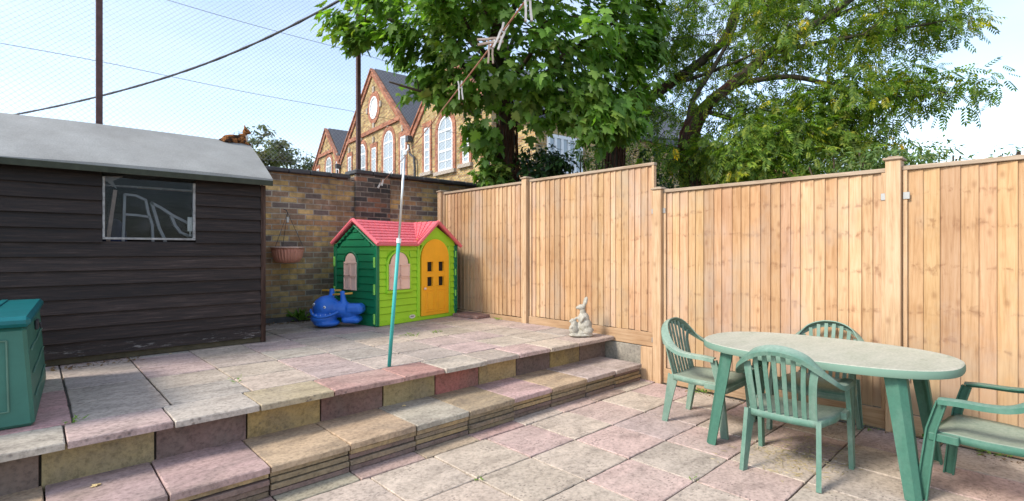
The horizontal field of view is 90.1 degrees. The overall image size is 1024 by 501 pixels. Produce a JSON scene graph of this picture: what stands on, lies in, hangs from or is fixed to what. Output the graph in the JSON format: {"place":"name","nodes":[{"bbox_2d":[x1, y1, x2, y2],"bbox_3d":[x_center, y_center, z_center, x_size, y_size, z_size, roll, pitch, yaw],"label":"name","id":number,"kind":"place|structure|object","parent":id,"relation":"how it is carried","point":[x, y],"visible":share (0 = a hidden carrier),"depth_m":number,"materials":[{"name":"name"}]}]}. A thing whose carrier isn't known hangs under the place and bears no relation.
{"place":"outdoors","nodes":[
{"label":"outdoors","id":0,"kind":"place"},
{"bbox_2d":[0,316,613,462],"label":"terrace","id":1,"kind":"structure","parent":0,"point":[287,364],"depth_m":4.24,"materials":[{"name":"stone"}]},
{"bbox_2d":[0,299,45,429],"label":"storage box","id":2,"kind":"object","parent":1,"relation":"on","point":[22,372],"visible":1,"depth_m":2.93,"materials":[{"name":"green plastic"}]},
{"bbox_2d":[63,414,87,423],"bbox_3d":[-2.588,0.995,3.016,0.115,0.029,0.117,0,0,-3],"label":"weed","id":3,"kind":"object","parent":1,"relation":"on","point":[75,417],"visible":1,"depth_m":3.02,"materials":[{"name":"green plant"}]},
{"bbox_2d":[50,356,144,370],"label":"leaf litter","id":4,"kind":"object","parent":1,"relation":"on","point":[70,367],"visible":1,"depth_m":4.53,"materials":[{"name":"brown plant"}]},
{"bbox_2d":[0,113,272,366],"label":"garden shed","id":5,"kind":"structure","parent":1,"relation":"on","point":[138,292],"depth_m":4.89,"materials":[{"name":"paint"}]},
{"bbox_2d":[106,190,116,240],"bbox_3d":[-3.788,-0.114,4.812,0.110,0.912,0.030,0,0,-43],"label":"timber batten","id":6,"kind":"object","parent":5,"relation":"in","point":[112,208],"visible":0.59,"depth_m":4.81,"materials":[{"name":"wood"}]},
{"bbox_2d":[105,176,120,188],"bbox_3d":[-3.787,-0.644,4.857,0.150,0.120,0.004,0,0,-43],"label":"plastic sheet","id":7,"kind":"object","parent":5,"relation":"hanging from","point":[109,179],"visible":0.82,"depth_m":4.84,"materials":[{"name":"grey plastic"}]},
{"bbox_2d":[102,219,126,240],"bbox_3d":[-3.819,0.318,5.015,0.385,1.241,0.253,0,0,-43],"label":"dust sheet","id":8,"kind":"object","parent":5,"relation":"in","point":[116,230],"visible":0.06,"depth_m":4.94,"materials":[{"name":"grey fabric"}]},
{"bbox_2d":[122,193,153,241],"bbox_3d":[-3.630,-0.091,4.961,0.290,0.904,0.030,0,0,-43],"label":"folding chair frame","id":9,"kind":"object","parent":5,"relation":"in","point":[124,214],"visible":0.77,"depth_m":4.94,"materials":[{"name":"white plastic"}]},
{"bbox_2d":[102,176,195,239],"bbox_3d":[-3.496,-0.387,4.949,0.740,0.577,0.042,0,0,-43],"label":"window","id":10,"kind":"structure","parent":5,"relation":"in","point":[103,178],"depth_m":4.95,"materials":[{"name":"grey glass"}]},
{"bbox_2d":[150,201,191,241],"bbox_3d":[-3.418,-0.054,5.161,0.395,0.848,0.030,0,0,-43],"label":"curved frame","id":11,"kind":"object","parent":5,"relation":"in","point":[153,205],"visible":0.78,"depth_m":5.10,"materials":[{"name":"white plastic"}]},
{"bbox_2d":[187,217,191,235],"bbox_3d":[-3.266,-0.237,5.195,0.057,0.193,0.018,0,0,-43],"label":"white tag","id":12,"kind":"object","parent":5,"relation":"hanging from","point":[189,223],"visible":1,"depth_m":5.18,"materials":[{"name":"white plastic"}]},
{"bbox_2d":[219,125,250,145],"bbox_3d":[-3.290,-1.378,6.074,0.350,0.241,0.140,0,0,-43],"label":"fox","id":13,"kind":"object","parent":5,"relation":"on","point":[239,138],"visible":0.95,"depth_m":6.08},
{"bbox_2d":[266,319,309,325],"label":"leaf litter","id":14,"kind":"object","parent":1,"relation":"on","point":[288,322],"visible":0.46,"depth_m":7.11,"materials":[{"name":"brown plant"}]},
{"bbox_2d":[286,307,310,320],"bbox_3d":[-3.017,0.914,7.298,0.420,0.193,0.422,0,0,-43],"label":"weed","id":15,"kind":"object","parent":1,"relation":"on","point":[301,315],"visible":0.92,"depth_m":7.26,"materials":[{"name":"green plant"}]},
{"bbox_2d":[105,166,543,323],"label":"brick wall","id":16,"kind":"structure","parent":1,"relation":"on","point":[322,208],"depth_m":7.61,"materials":[{"name":"brown brick"}]},
{"bbox_2d":[0,0,508,182],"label":"net fence","id":17,"kind":"object","parent":16,"relation":"attached to","point":[99,60],"visible":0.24,"depth_m":7.03,"materials":[{"name":"fabric"}]},
{"bbox_2d":[16,0,339,114],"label":"overhead cable","id":18,"kind":"object","parent":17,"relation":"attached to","point":[249,45],"visible":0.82,"depth_m":11.50,"materials":[{"name":"black rubber"}]},
{"bbox_2d":[269,209,305,262],"bbox_3d":[-3.102,-0.203,7.061,0.460,0.766,0.471,0,0,-43],"label":"hanging basket","id":19,"kind":"object","parent":16,"relation":"hanging from","point":[282,254],"visible":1,"depth_m":6.92,"materials":[{"name":"plastic"}]},
{"bbox_2d":[310,288,364,326],"bbox_3d":[-2.295,0.761,6.728,0.690,0.495,0.419,0,0,0],"label":"rocking toy","id":20,"kind":"object","parent":1,"relation":"on","point":[329,310],"visible":1,"depth_m":6.64,"materials":[{"name":"blue plastic"}]},
{"bbox_2d":[330,218,461,326],"bbox_3d":[-1.679,0.288,7.600,1.073,1.453,1.634,0,0,37],"label":"playhouse","id":21,"kind":"object","parent":1,"relation":"on","point":[364,257],"visible":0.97,"depth_m":7.15,"materials":[{"name":"green plastic"}]},
{"bbox_2d":[420,239,448,315],"bbox_3d":[-1.125,0.397,7.562,0.070,1.115,0.560,0,0,37],"label":"door","id":22,"kind":"structure","parent":21,"relation":"in","point":[434,299],"depth_m":7.55,"materials":[{"name":"orange plastic"}]},
{"bbox_2d":[387,145,408,366],"bbox_3d":[-0.989,0.053,4.440,0.199,1.922,0.043,0,0,14],"label":"clothes prop","id":23,"kind":"object","parent":1,"relation":"on","point":[398,241],"visible":0.99,"depth_m":4.43,"materials":[{"name":"teal plastic"}]},
{"bbox_2d":[380,2,523,183],"bbox_3d":[-0.838,-0.757,3.985,0.005,0.255,6.026,0,0,-18],"label":"washing line","id":24,"kind":"object","parent":23,"relation":"attached to","point":[514,15],"visible":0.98,"depth_m":1.92,"materials":[{"name":"white plastic"}]},
{"bbox_2d":[457,81,463,99],"bbox_3d":[-0.207,-0.641,2.051,0.025,0.075,0.008,0,0,0],"label":"clothes peg","id":25,"kind":"object","parent":24,"relation":"hanging from","point":[459,87],"visible":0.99,"depth_m":2.05,"materials":[{"name":"grey wood"}]},
{"bbox_2d":[477,36,502,45],"bbox_3d":[-0.067,-0.640,1.564,0.080,0.030,0.008,0,0,0],"label":"clothes peg","id":26,"kind":"object","parent":24,"relation":"hanging from","point":[487,40],"visible":0.73,"depth_m":1.56,"materials":[{"name":"wood"}]},
{"bbox_2d":[487,40,493,63],"bbox_3d":[-0.068,-0.629,1.621,0.021,0.075,0.008,0,0,0],"label":"clothes peg","id":27,"kind":"object","parent":24,"relation":"hanging from","point":[489,47],"visible":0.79,"depth_m":1.62,"materials":[{"name":"wood"}]},
{"bbox_2d":[492,22,508,49],"bbox_3d":[-0.033,-0.625,1.492,0.050,0.080,0.008,0,0,0],"label":"clothes peg","id":28,"kind":"object","parent":24,"relation":"hanging from","point":[498,36],"visible":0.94,"depth_m":1.49,"materials":[{"name":"grey wood"}]},
{"bbox_2d":[524,0,532,21],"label":"clothes peg","id":29,"kind":"object","parent":24,"relation":"hanging from","point":[530,10],"visible":1,"depth_m":1.29,"materials":[{"name":"grey wood"}]},
{"bbox_2d":[453,311,489,318],"bbox_3d":[-0.609,0.991,7.770,0.520,0.045,0.320,0,0,41],"label":"loose slab","id":30,"kind":"object","parent":1,"relation":"on","point":[473,315],"depth_m":7.67,"materials":[{"name":"stone"}]},
{"bbox_2d":[569,297,593,336],"bbox_3d":[0.812,0.781,5.986,0.296,0.471,0.172,0,0,0],"label":"rabbit ornament","id":31,"kind":"object","parent":1,"relation":"on","point":[582,327],"visible":1,"depth_m":5.94,"materials":[{"name":"concrete"}]},
{"bbox_2d":[0,0,1023,168],"label":"sky","id":32,"kind":"structure","parent":0,"point":[1002,126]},
{"bbox_2d":[255,378,1023,500],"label":"patio","id":33,"kind":"structure","parent":0,"point":[625,442],"depth_m":3.44,"materials":[{"name":"stone"}]},
{"bbox_2d":[661,317,755,439],"bbox_3d":[1.624,1.025,4.334,0.646,0.858,0.646,0,0,45],"label":"garden chair","id":34,"kind":"object","parent":33,"relation":"on","point":[692,376],"visible":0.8,"depth_m":4.32,"materials":[{"name":"plastic"}]},
{"bbox_2d":[735,345,855,492],"bbox_3d":[1.852,1.025,3.386,0.646,0.858,0.646,0,0,45],"label":"garden chair","id":35,"kind":"object","parent":33,"relation":"on","point":[812,413],"visible":1,"depth_m":3.26,"materials":[{"name":"plastic"}]},
{"bbox_2d":[766,320,864,437],"bbox_3d":[2.493,1.025,4.135,0.646,0.858,0.646,0,0,-43],"label":"garden chair","id":36,"kind":"object","parent":33,"relation":"on","point":[827,390],"visible":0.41,"depth_m":4.13,"materials":[{"name":"plastic"}]},
{"bbox_2d":[704,331,965,500],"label":"garden table","id":37,"kind":"object","parent":33,"relation":"on","point":[897,368],"visible":0.98,"depth_m":3.35,"materials":[{"name":"green plastic"}]},
{"bbox_2d":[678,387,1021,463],"bbox_3d":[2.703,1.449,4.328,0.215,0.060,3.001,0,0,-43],"label":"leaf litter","id":38,"kind":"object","parent":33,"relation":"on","point":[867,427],"visible":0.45,"depth_m":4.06,"materials":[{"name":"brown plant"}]},
{"bbox_2d":[919,381,1023,500],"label":"garden chair","id":39,"kind":"object","parent":33,"relation":"on","point":[955,430],"visible":0.99,"depth_m":2.94,"materials":[{"name":"plastic"}]},
{"bbox_2d":[975,448,1012,456],"bbox_3d":[3.410,1.429,3.624,0.195,0.047,0.201,0,0,-43],"label":"weed","id":40,"kind":"object","parent":33,"relation":"on","point":[988,452],"visible":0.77,"depth_m":3.62,"materials":[{"name":"green plant"}]},
{"bbox_2d":[548,318,942,429],"bbox_3d":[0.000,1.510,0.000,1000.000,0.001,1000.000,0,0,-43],"label":"ground","id":41,"kind":"structure","parent":0,"point":[745,400],"depth_m":5.20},
{"bbox_2d":[234,124,300,167],"bbox_3d":[-18.461,-3.841,37.980,5.263,10.582,5.814,0,0,-43],"label":"distant tree","id":42,"kind":"object","parent":41,"relation":"on","point":[279,155],"visible":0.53,"depth_m":37.17,"materials":[{"name":"green plant"}]},
{"bbox_2d":[282,149,314,170],"bbox_3d":[-16.609,-3.232,40.118,3.767,9.363,3.592,0,0,-43],"label":"distant tree","id":43,"kind":"object","parent":41,"relation":"on","point":[303,166],"visible":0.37,"depth_m":39.91,"materials":[{"name":"green plant"}]},
{"bbox_2d":[0,341,641,500],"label":"steps","id":44,"kind":"structure","parent":41,"relation":"on","point":[257,455],"depth_m":3.39,"materials":[{"name":"stone"}]},
{"bbox_2d":[310,0,678,316],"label":"sycamore tree","id":45,"kind":"object","parent":41,"relation":"on","point":[608,118],"visible":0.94,"depth_m":7.34,"materials":[{"name":"green plant"}]},
{"bbox_2d":[312,55,701,182],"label":"school building","id":46,"kind":"structure","parent":41,"relation":"on","point":[452,173],"depth_m":26.89,"materials":[{"name":"brown brick"}]},
{"bbox_2d":[326,157,330,172],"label":"window","id":47,"kind":"structure","parent":46,"relation":"in","point":[328,169],"depth_m":35.00,"materials":[{"name":"white glass"}]},
{"bbox_2d":[348,156,350,170],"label":"window","id":48,"kind":"structure","parent":46,"relation":"in","point":[349,163],"depth_m":31.80,"materials":[{"name":"white glass"}]},
{"bbox_2d":[361,144,364,169],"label":"window","id":49,"kind":"structure","parent":46,"relation":"in","point":[362,146],"depth_m":30.04,"materials":[{"name":"white glass"}]},
{"bbox_2d":[369,96,376,118],"bbox_3d":[-7.758,-8.000,28.715,0.080,1.260,1.120,0,0,-38],"label":"oval window","id":50,"kind":"structure","parent":46,"relation":"in","point":[373,99],"depth_m":28.76,"materials":[{"name":"white glass"}]},
{"bbox_2d":[372,147,375,171],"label":"window","id":51,"kind":"structure","parent":46,"relation":"in","point":[373,154],"depth_m":28.71,"materials":[{"name":"white glass"}]},
{"bbox_2d":[383,130,392,173],"bbox_3d":[-6.559,-4.400,27.178,0.050,3.900,1.240,0,0,-38],"label":"window","id":52,"kind":"structure","parent":46,"relation":"in","point":[389,168],"depth_m":27.15,"materials":[{"name":"white glass"}]},
{"bbox_2d":[400,135,404,174],"bbox_3d":[-5.481,-4.100,25.774,0.050,3.300,0.600,0,0,-38],"label":"window","id":53,"kind":"structure","parent":46,"relation":"in","point":[402,137],"depth_m":25.93,"materials":[{"name":"white glass"}]},
{"bbox_2d":[419,127,432,176],"bbox_3d":[-3.977,-4.580,23.726,0.160,2.240,1.060,0,0,-38],"label":"window","id":54,"kind":"structure","parent":46,"relation":"in","point":[426,172],"depth_m":23.79,"materials":[{"name":"white glass"}]},
{"bbox_2d":[433,116,455,176],"bbox_3d":[-2.954,-4.610,22.394,0.160,2.580,1.780,0,0,-38],"label":"window","id":55,"kind":"structure","parent":46,"relation":"in","point":[442,126],"depth_m":22.46,"materials":[{"name":"white glass"}]},
{"bbox_2d":[457,138,472,168],"bbox_3d":[-1.931,-4.030,21.061,0.160,1.240,1.020,0,0,-38],"label":"window","id":56,"kind":"structure","parent":46,"relation":"in","point":[466,159],"depth_m":21.07,"materials":[{"name":"white glass"}]},
{"bbox_2d":[512,143,579,317],"bbox_3d":[0.517,-0.167,8.713,1.278,3.337,1.288,0,0,16],"label":"evergreen shrub","id":57,"kind":"object","parent":41,"relation":"on","point":[553,164],"visible":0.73,"depth_m":8.43,"materials":[{"name":"green plant"}]},
{"bbox_2d":[567,141,612,324],"bbox_3d":[1.352,-0.194,8.567,1.024,3.393,1.051,0,0,-19],"label":"young shrub","id":58,"kind":"object","parent":41,"relation":"on","point":[591,160],"visible":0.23,"depth_m":8.54,"materials":[{"name":"green plant"}]},
{"bbox_2d":[514,114,718,187],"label":"brick annexe","id":59,"kind":"structure","parent":41,"relation":"on","point":[560,141],"depth_m":19.40,"materials":[{"name":"brick"}]},
{"bbox_2d":[547,134,582,173],"bbox_3d":[2.046,-3.525,19.347,1.900,1.550,0.155,0,0,-38],"label":"window","id":60,"kind":"structure","parent":59,"relation":"in","point":[561,142],"depth_m":19.36,"materials":[{"name":"white glass"}]},
{"bbox_2d":[626,144,706,188],"bbox_3d":[2.800,-0.178,9.644,2.177,3.366,2.233,0,0,-43],"label":"hedge shrub","id":61,"kind":"object","parent":41,"relation":"on","point":[670,185],"visible":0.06,"depth_m":9.09,"materials":[{"name":"green plant"}]},
{"bbox_2d":[567,0,825,328],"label":"ash tree","id":62,"kind":"object","parent":41,"relation":"on","point":[617,156],"visible":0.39,"depth_m":8.93,"materials":[{"name":"green plant"}]},
{"bbox_2d":[436,154,1023,459],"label":"wooden fence","id":63,"kind":"object","parent":41,"relation":"on","point":[895,251],"visible":0.83,"depth_m":4.77,"materials":[{"name":"brown wood"}]},
{"bbox_2d":[609,0,1020,187],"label":"ash tree","id":64,"kind":"object","parent":41,"relation":"on","point":[789,139],"visible":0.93,"depth_m":7.44,"materials":[{"name":"green plant"}]},
{"bbox_2d":[803,142,918,174],"bbox_3d":[4.341,0.062,6.607,1.271,2.882,1.524,0,0,0],"label":"hedge shrub","id":65,"kind":"object","parent":41,"relation":"on","point":[845,167],"visible":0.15,"depth_m":6.47,"materials":[{"name":"green plant"}]},
{"bbox_2d":[848,134,976,170],"bbox_3d":[4.686,0.099,5.945,1.288,2.805,1.199,0,0,-43],"label":"hedge shrub","id":66,"kind":"object","parent":41,"relation":"on","point":[928,156],"visible":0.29,"depth_m":5.73,"materials":[{"name":"green plant"}]},
{"bbox_2d":[977,144,1023,157],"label":"hedge shrub","id":67,"kind":"object","parent":41,"relation":"on","point":[1019,152],"visible":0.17,"depth_m":5.16,"materials":[{"name":"green plant"}]},
{"bbox_2d":[710,428,881,487],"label":"grass clippings","id":68,"kind":"object","parent":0,"point":[781,451],"depth_m":3.57,"materials":[{"name":"plant"}]}
]}

